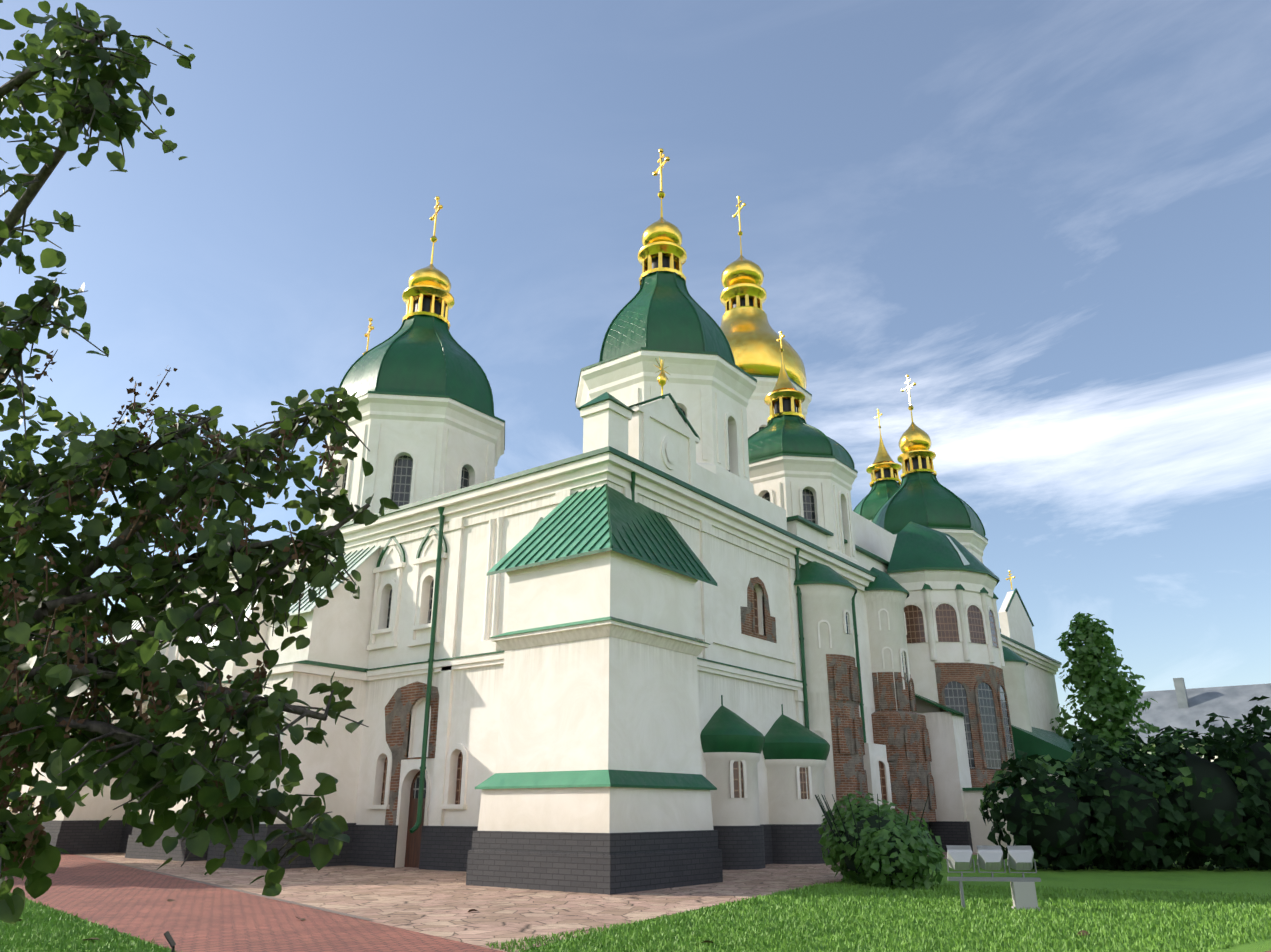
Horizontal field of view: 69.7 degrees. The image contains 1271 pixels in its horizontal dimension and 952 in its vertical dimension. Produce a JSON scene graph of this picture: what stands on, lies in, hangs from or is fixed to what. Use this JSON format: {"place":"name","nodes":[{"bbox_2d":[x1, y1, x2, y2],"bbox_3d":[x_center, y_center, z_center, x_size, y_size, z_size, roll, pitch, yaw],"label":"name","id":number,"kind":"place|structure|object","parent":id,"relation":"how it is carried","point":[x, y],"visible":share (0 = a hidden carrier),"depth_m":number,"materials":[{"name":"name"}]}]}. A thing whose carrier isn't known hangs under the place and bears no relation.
{"place":"outdoors","nodes":[
{"label":"outdoors","id":0,"kind":"place"},
{"bbox_2d":[164,931,175,951],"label":"spotlight","id":1,"kind":"object","parent":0,"point":[169,938],"visible":1,"depth_m":7.44,"materials":[{"name":"grey metal"}]},
{"bbox_2d":[0,0,399,923],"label":"tree","id":2,"kind":"object","parent":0,"point":[258,726],"depth_m":6.72,"materials":[{"name":"green plant"}]},
{"bbox_2d":[0,348,342,885],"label":"tree leaves","id":3,"kind":"object","parent":2,"relation":"attached to","point":[14,727],"visible":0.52,"depth_m":6.11,"materials":[{"name":"plant"}]},
{"bbox_2d":[129,504,556,866],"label":"wall","id":4,"kind":"structure","parent":0,"point":[475,710],"depth_m":27.67,"materials":[{"name":"white paint"}]},
{"bbox_2d":[385,681,438,824],"bbox_3d":[-6.636,8.265,27.417,3.100,4.150,0.062,-15,-25,34],"label":"exposed brickwork","id":5,"kind":"object","parent":4,"relation":"in","point":[396,706],"visible":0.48,"depth_m":27.96,"materials":[{"name":"brown brick"}]},
{"bbox_2d":[404,771,425,867],"bbox_3d":[-6.319,10.047,26.858,1.100,2.720,0.001,-15,-25,34],"label":"door","id":6,"kind":"structure","parent":4,"relation":"in","point":[412,852],"depth_m":26.82,"materials":[{"name":"brown wood"}]},
{"bbox_2d":[79,852,976,951],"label":"stone paving","id":7,"kind":"structure","parent":0,"point":[439,903],"depth_m":17.55,"materials":[{"name":"beige stone"}]},
{"bbox_2d":[75,854,374,919],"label":"path kerb","id":8,"kind":"structure","parent":7,"relation":"on","point":[333,911],"depth_m":18.09,"materials":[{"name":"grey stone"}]},
{"bbox_2d":[42,820,972,894],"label":"building plinth","id":9,"kind":"structure","parent":7,"relation":"on","point":[607,863],"depth_m":25.12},
{"bbox_2d":[39,350,1101,867],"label":"church walls","id":10,"kind":"structure","parent":7,"relation":"on","point":[609,694],"depth_m":28.61,"materials":[{"name":"white paint"}]},
{"bbox_2d":[316,419,494,528],"bbox_3d":[-9.658,1.295,39.138,6.929,5.000,6.929,-15,-25,34],"label":"dome drum","id":11,"kind":"object","parent":10,"relation":"on","point":[415,437],"visible":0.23,"depth_m":36.51,"materials":[{"name":"white paint"}]},
{"bbox_2d":[106,535,969,646],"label":"cathedral buttress roofs","id":12,"kind":"structure","parent":10,"relation":"on","point":[313,605],"depth_m":31.04,"materials":[{"name":"green metal"}]},
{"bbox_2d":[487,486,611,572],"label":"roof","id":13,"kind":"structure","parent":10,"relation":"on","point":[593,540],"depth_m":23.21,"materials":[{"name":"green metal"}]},
{"bbox_2d":[475,616,709,789],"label":"pale green cathedral roofs","id":14,"kind":"structure","parent":10,"relation":"attached to","point":[580,778],"depth_m":20.16,"materials":[{"name":"green metal"}]},
{"bbox_2d":[106,271,1124,832],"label":"green roofs","id":15,"kind":"structure","parent":10,"relation":"on","point":[420,355],"depth_m":35.45,"materials":[{"name":"green metal"}]},
{"bbox_2d":[363,148,1014,589],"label":"cathedral gilding","id":16,"kind":"object","parent":15,"relation":"on","point":[759,344],"visible":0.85,"depth_m":51.65,"materials":[{"name":"gold metal"}]},
{"bbox_2d":[591,381,749,481],"bbox_3d":[1.107,-0.618,34.786,5.913,3.600,5.913,-15,-25,34],"label":"dome drum","id":17,"kind":"object","parent":10,"relation":"on","point":[689,395],"visible":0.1,"depth_m":32.60,"materials":[{"name":"white paint"}]},
{"bbox_2d":[414,256,926,481],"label":"dome lanterns","id":18,"kind":"object","parent":10,"relation":"on","point":[665,263],"visible":0.33,"depth_m":42.01,"materials":[{"name":"gold metal"}]},
{"bbox_2d":[342,407,1013,797],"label":"windows","id":19,"kind":"structure","parent":10,"relation":"in","point":[954,693],"depth_m":38.67,"materials":[{"name":"black glass"}]},
{"bbox_2d":[381,588,997,804],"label":"windows","id":20,"kind":"structure","parent":10,"relation":"in","point":[946,622],"depth_m":40.29,"materials":[{"name":"brown glass"}]},
{"bbox_2d":[402,580,1015,821],"bbox_3d":[9.248,9.996,37.555,6.470,7.870,37.572,-22,-29,45],"label":"exposed brickwork","id":21,"kind":"object","parent":10,"relation":"attached to","point":[902,733],"visible":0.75,"depth_m":35.98,"materials":[{"name":"brown brick"}]},
{"bbox_2d":[749,399,805,435],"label":"dome drum","id":22,"kind":"object","parent":10,"relation":"on","point":[759,411],"visible":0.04,"depth_m":50.52,"materials":[{"name":"white paint"}]},
{"bbox_2d":[753,477,855,559],"bbox_3d":[6.914,2.641,40.053,4.804,3.700,4.804,-15,-25,34],"label":"dome drum","id":23,"kind":"object","parent":10,"relation":"on","point":[785,488],"visible":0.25,"depth_m":38.33,"materials":[{"name":"white paint"}]},
{"bbox_2d":[966,548,982,560],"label":"dome drum","id":24,"kind":"object","parent":10,"relation":"on","point":[977,556],"visible":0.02,"depth_m":50.97,"materials":[{"name":"white paint"}]},
{"bbox_2d":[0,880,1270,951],"bbox_3d":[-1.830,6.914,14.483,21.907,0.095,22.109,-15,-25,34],"label":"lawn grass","id":25,"kind":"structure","parent":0,"point":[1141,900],"depth_m":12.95,"materials":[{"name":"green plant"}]},
{"bbox_2d":[815,790,944,889],"bbox_3d":[5.510,8.258,20.773,2.714,2.156,3.893,-3,-20,8],"label":"bush","id":26,"kind":"object","parent":25,"relation":"on","point":[908,863],"depth_m":19.85,"materials":[{"name":"green plant"}]},
{"bbox_2d":[0,852,1270,951],"bbox_3d":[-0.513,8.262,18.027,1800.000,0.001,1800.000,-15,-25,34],"label":"ground grass","id":27,"kind":"structure","parent":0,"point":[1237,880],"depth_m":20.50,"materials":[{"name":"green plant"}]},
{"bbox_2d":[1,547,114,697],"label":"tree","id":28,"kind":"object","parent":27,"relation":"on","point":[29,588],"visible":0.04,"depth_m":29.74,"materials":[{"name":"green plant"}]},
{"bbox_2d":[7,741,1227,814],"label":"background buildings","id":29,"kind":"structure","parent":27,"relation":"on","point":[25,788],"depth_m":66.55,"materials":[{"name":"white paint"}]},
{"bbox_2d":[9,786,34,814],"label":"windows","id":30,"kind":"structure","parent":29,"relation":"attached to","point":[30,787],"depth_m":66.43,"materials":[{"name":"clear glass"}]},
{"bbox_2d":[1077,678,1270,743],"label":"roofs","id":31,"kind":"structure","parent":29,"relation":"on","point":[1180,706],"depth_m":105.25,"materials":[{"name":"grey metal"}]},
{"bbox_2d":[947,859,1040,907],"bbox_3d":[6.048,6.884,15.399,1.500,0.780,0.100,-2,-20,6],"label":"floodlight frame","id":32,"kind":"object","parent":27,"relation":"on","point":[1023,878],"visible":0.96,"depth_m":15.40,"materials":[{"name":"grey metal"}]},
{"bbox_2d":[946,845,1033,869],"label":"floodlights","id":33,"kind":"object","parent":32,"relation":"attached to","point":[989,857],"visible":1,"depth_m":15.48,"materials":[{"name":"grey metal"}]},
{"bbox_2d":[1010,882,1040,910],"bbox_3d":[6.504,7.025,15.288,0.400,0.440,0.260,-2,-20,6],"label":"floodlight concrete foot","id":34,"kind":"object","parent":27,"relation":"on","point":[1024,894],"visible":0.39,"depth_m":15.20},
{"bbox_2d":[1050,612,1159,763],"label":"tree","id":35,"kind":"object","parent":27,"relation":"on","point":[1117,705],"depth_m":57.55,"materials":[{"name":"green plant"}]},
{"bbox_2d":[981,696,1270,871],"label":"hedge","id":36,"kind":"object","parent":27,"relation":"on","point":[1255,851],"depth_m":25.27,"materials":[{"name":"green plant"}]},
{"bbox_2d":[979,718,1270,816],"bbox_3d":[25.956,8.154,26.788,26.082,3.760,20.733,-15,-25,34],"label":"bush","id":37,"kind":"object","parent":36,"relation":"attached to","point":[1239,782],"visible":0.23,"depth_m":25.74,"materials":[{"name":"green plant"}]},
{"bbox_2d":[0,0,1270,732],"label":"sky","id":38,"kind":"structure","parent":0,"point":[1051,218],"materials":[{"name":"blue"}]},
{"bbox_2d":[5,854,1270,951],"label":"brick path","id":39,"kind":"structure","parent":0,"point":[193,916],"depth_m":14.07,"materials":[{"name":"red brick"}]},
{"bbox_2d":[18,899,1089,942],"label":"fallen leaves","id":40,"kind":"object","parent":39,"relation":"on","point":[708,941],"visible":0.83,"depth_m":12.09,"materials":[{"name":"brown plant"}]},
{"bbox_2d":[667,517,796,824],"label":"wall","id":41,"kind":"structure","parent":0,"point":[734,570],"depth_m":29.85,"materials":[{"name":"white paint"}]},
{"bbox_2d":[740,577,776,642],"bbox_3d":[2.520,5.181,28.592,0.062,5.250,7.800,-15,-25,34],"label":"window surround","id":42,"kind":"object","parent":41,"relation":"attached to","point":[746,620],"visible":0.35,"depth_m":30.88,"materials":[{"name":"brown brick"}]}
]}

